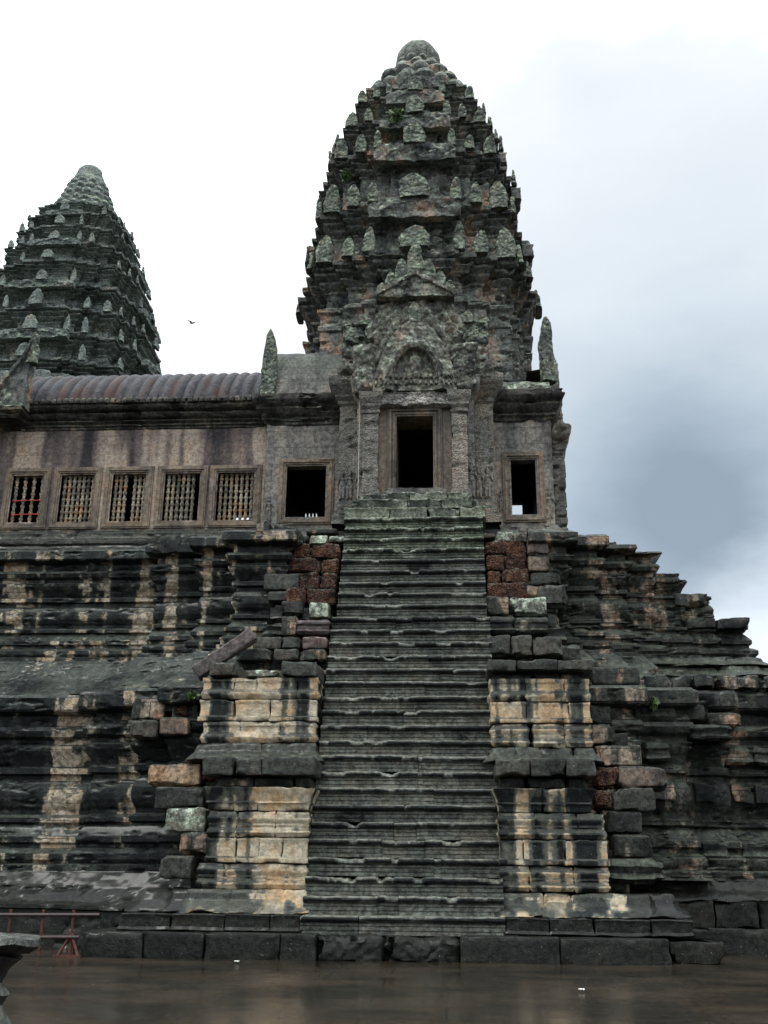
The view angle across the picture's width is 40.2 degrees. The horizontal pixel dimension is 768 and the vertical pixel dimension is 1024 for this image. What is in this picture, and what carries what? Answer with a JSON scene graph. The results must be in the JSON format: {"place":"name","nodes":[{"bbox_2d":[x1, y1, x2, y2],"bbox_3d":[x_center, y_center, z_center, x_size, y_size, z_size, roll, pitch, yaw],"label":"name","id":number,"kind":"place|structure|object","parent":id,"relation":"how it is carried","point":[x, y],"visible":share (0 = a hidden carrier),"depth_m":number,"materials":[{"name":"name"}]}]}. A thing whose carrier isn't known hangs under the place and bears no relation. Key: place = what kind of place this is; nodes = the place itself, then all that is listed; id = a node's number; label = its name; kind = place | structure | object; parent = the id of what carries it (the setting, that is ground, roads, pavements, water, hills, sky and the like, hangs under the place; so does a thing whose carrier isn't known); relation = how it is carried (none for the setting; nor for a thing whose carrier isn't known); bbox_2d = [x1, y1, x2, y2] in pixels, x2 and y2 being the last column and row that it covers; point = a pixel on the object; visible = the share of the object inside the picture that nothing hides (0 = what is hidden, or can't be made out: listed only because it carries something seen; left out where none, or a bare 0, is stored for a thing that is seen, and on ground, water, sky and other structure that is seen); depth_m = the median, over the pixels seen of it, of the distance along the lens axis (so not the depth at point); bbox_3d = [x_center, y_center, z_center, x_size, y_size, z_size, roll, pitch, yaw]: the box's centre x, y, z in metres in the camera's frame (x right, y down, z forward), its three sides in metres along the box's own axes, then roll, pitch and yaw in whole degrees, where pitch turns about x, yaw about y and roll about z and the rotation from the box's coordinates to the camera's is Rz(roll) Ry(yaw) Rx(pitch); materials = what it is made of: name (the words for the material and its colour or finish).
{"place":"outdoors","nodes":[
{"label":"outdoors","id":0,"kind":"place"},
{"bbox_2d":[0,164,161,379],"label":"distant tower","id":1,"kind":"structure","parent":0,"point":[74,288],"depth_m":60.89,"materials":[{"name":"grey stone"}]},
{"bbox_2d":[165,807,210,833],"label":"stone block","id":2,"kind":"structure","parent":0,"point":[181,820],"depth_m":22.32,"materials":[{"name":"grey stone"}]},
{"bbox_2d":[0,0,767,662],"label":"sky","id":3,"kind":"structure","parent":0,"point":[634,133],"materials":[{"name":"white"}]},
{"bbox_2d":[2,947,767,1023],"bbox_3d":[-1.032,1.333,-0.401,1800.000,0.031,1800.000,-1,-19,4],"label":"ground","id":4,"kind":"structure","parent":0,"point":[45,987],"depth_m":14.16,"materials":[{"name":"grey stone"}]},
{"bbox_2d":[0,933,40,1023],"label":"pillar stump","id":5,"kind":"object","parent":4,"relation":"on","point":[14,947],"visible":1,"depth_m":8.43,"materials":[{"name":"black stone"}]},
{"bbox_2d":[0,909,99,957],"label":"barrier","id":6,"kind":"object","parent":4,"relation":"on","point":[70,937],"visible":0.91,"depth_m":20.00,"materials":[{"name":"red paint"}]},
{"bbox_2d":[0,521,326,948],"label":"temple terrace","id":7,"kind":"structure","parent":4,"relation":"on","point":[94,644],"depth_m":26.22,"materials":[{"name":"stone"}]},
{"bbox_2d":[0,372,266,550],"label":"gallery","id":8,"kind":"object","parent":7,"relation":"on","point":[114,462],"visible":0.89,"depth_m":33.02,"materials":[{"name":"stone"}]},
{"bbox_2d":[0,332,39,426],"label":"gable","id":9,"kind":"structure","parent":8,"relation":"on","point":[16,382],"depth_m":33.05,"materials":[{"name":"stone"}]},
{"bbox_2d":[10,500,40,515],"bbox_3d":[-11.179,-0.135,32.781,0.942,0.511,0.051,-1,-19,4],"label":"red railing","id":10,"kind":"object","parent":8,"relation":"attached to","point":[25,514],"visible":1,"depth_m":32.77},
{"bbox_2d":[0,468,52,529],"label":"window","id":11,"kind":"structure","parent":8,"relation":"in","point":[40,524],"depth_m":32.83,"materials":[{"name":"stone"}]},
{"bbox_2d":[48,467,102,529],"bbox_3d":[-9.581,-0.384,32.819,1.550,2.062,0.435,-1,-19,4],"label":"window","id":12,"kind":"structure","parent":8,"relation":"in","point":[92,522],"depth_m":32.74,"materials":[{"name":"stone"}]},
{"bbox_2d":[100,466,154,528],"bbox_3d":[-7.945,-0.406,32.710,1.550,2.061,0.424,-1,-19,4],"label":"window","id":13,"kind":"structure","parent":8,"relation":"in","point":[137,471],"depth_m":32.63,"materials":[{"name":"stone"}]},
{"bbox_2d":[153,465,208,528],"bbox_3d":[-6.263,-0.425,32.605,1.600,2.062,0.428,-1,-19,4],"label":"window","id":14,"kind":"structure","parent":8,"relation":"in","point":[195,469],"depth_m":32.54,"materials":[{"name":"stone"}]},
{"bbox_2d":[207,464,262,527],"bbox_3d":[-4.587,-0.447,32.495,1.640,2.061,0.420,-1,-19,4],"label":"window","id":15,"kind":"structure","parent":8,"relation":"in","point":[215,469],"depth_m":32.43,"materials":[{"name":"stone"}]},
{"bbox_2d":[186,690,200,703],"bbox_3d":[-4.425,4.308,24.360,0.399,0.365,0.285,-1,-19,4],"label":"weed","id":16,"kind":"object","parent":7,"relation":"on","point":[192,695],"visible":1,"depth_m":24.32,"materials":[{"name":"green plant"}]},
{"bbox_2d":[192,627,256,680],"bbox_3d":[-3.788,3.383,25.020,1.500,1.277,0.390,3,-20,-6],"label":"stone slab","id":17,"kind":"object","parent":7,"relation":"on","point":[240,643],"depth_m":24.89,"materials":[{"name":"grey stone"}]},
{"bbox_2d":[80,888,723,964],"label":"stair plinth","id":18,"kind":"structure","parent":4,"relation":"on","point":[152,924],"depth_m":19.95,"materials":[{"name":"stone"}]},
{"bbox_2d":[129,529,344,889],"bbox_3d":[-3.512,4.731,26.214,4.692,9.887,7.216,-1,-19,4],"label":"stair flank","id":19,"kind":"object","parent":18,"relation":"on","point":[296,631],"visible":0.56,"depth_m":25.49,"materials":[{"name":"stone"}]},
{"bbox_2d":[286,543,342,611],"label":"laterite wall","id":20,"kind":"structure","parent":19,"relation":"on","point":[306,567],"depth_m":27.81,"materials":[{"name":"stone"}]},
{"bbox_2d":[175,756,322,913],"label":"stair pier","id":21,"kind":"structure","parent":18,"relation":"on","point":[260,819],"depth_m":21.52,"materials":[{"name":"stone"}]},
{"bbox_2d":[184,661,326,765],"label":"stair pier","id":22,"kind":"structure","parent":21,"relation":"on","point":[261,714],"depth_m":23.68,"materials":[{"name":"stone"}]},
{"bbox_2d":[300,491,504,936],"bbox_3d":[0.647,4.257,25.511,4.014,12.148,7.555,-1,-19,4],"label":"stairway","id":23,"kind":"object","parent":18,"relation":"on","point":[403,839],"visible":0.96,"depth_m":23.60,"materials":[{"name":"stone"}]},
{"bbox_2d":[491,758,635,918],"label":"stair pier","id":24,"kind":"structure","parent":18,"relation":"on","point":[550,832],"depth_m":21.12,"materials":[{"name":"stone"}]},
{"bbox_2d":[482,659,604,765],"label":"stair pier","id":25,"kind":"structure","parent":24,"relation":"on","point":[544,704],"depth_m":23.30,"materials":[{"name":"stone"}]},
{"bbox_2d":[483,532,740,893],"bbox_3d":[5.399,4.683,25.545,5.888,9.708,7.064,-1,-19,4],"label":"stair flank","id":26,"kind":"object","parent":18,"relation":"on","point":[624,783],"visible":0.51,"depth_m":23.94,"materials":[{"name":"stone"}]},
{"bbox_2d":[484,539,528,599],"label":"laterite wall","id":27,"kind":"structure","parent":26,"relation":"on","point":[510,581],"depth_m":27.54,"materials":[{"name":"stone"}]},
{"bbox_2d":[335,522,767,955],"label":"ruined terrace","id":28,"kind":"structure","parent":4,"relation":"on","point":[705,825],"depth_m":24.50,"materials":[{"name":"stone"}]},
{"bbox_2d":[252,39,570,534],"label":"corner tower","id":29,"kind":"structure","parent":28,"relation":"on","point":[419,309],"depth_m":33.69,"materials":[{"name":"stone"}]},
{"bbox_2d":[340,168,351,182],"bbox_3d":[-1.332,-11.699,36.478,0.489,0.530,0.359,-1,-19,4],"label":"weed","id":30,"kind":"object","parent":29,"relation":"on","point":[346,174],"visible":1,"depth_m":36.47,"materials":[{"name":"green plant"}]},
{"bbox_2d":[358,400,359,488],"bbox_3d":[-0.736,-2.329,31.160,0.021,4.500,0.024,-1,-19,4],"label":"cable","id":31,"kind":"object","parent":29,"relation":"attached to","point":[358,451],"visible":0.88,"depth_m":30.96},
{"bbox_2d":[386,106,406,124],"bbox_3d":[0.417,-13.849,36.628,0.779,0.670,0.460,-1,-19,4],"label":"weed","id":32,"kind":"object","parent":29,"relation":"on","point":[397,113],"visible":1,"depth_m":36.58,"materials":[{"name":"green plant"}]},
{"bbox_2d":[526,540,548,556],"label":"stone block","id":33,"kind":"structure","parent":28,"relation":"on","point":[537,548],"depth_m":27.66,"materials":[{"name":"grey stone"}]},
{"bbox_2d":[645,696,659,710],"bbox_3d":[6.167,4.417,24.156,0.379,0.379,0.264,12,-22,-29],"label":"weed","id":34,"kind":"object","parent":28,"relation":"on","point":[653,704],"visible":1,"depth_m":24.13,"materials":[{"name":"green plant"}]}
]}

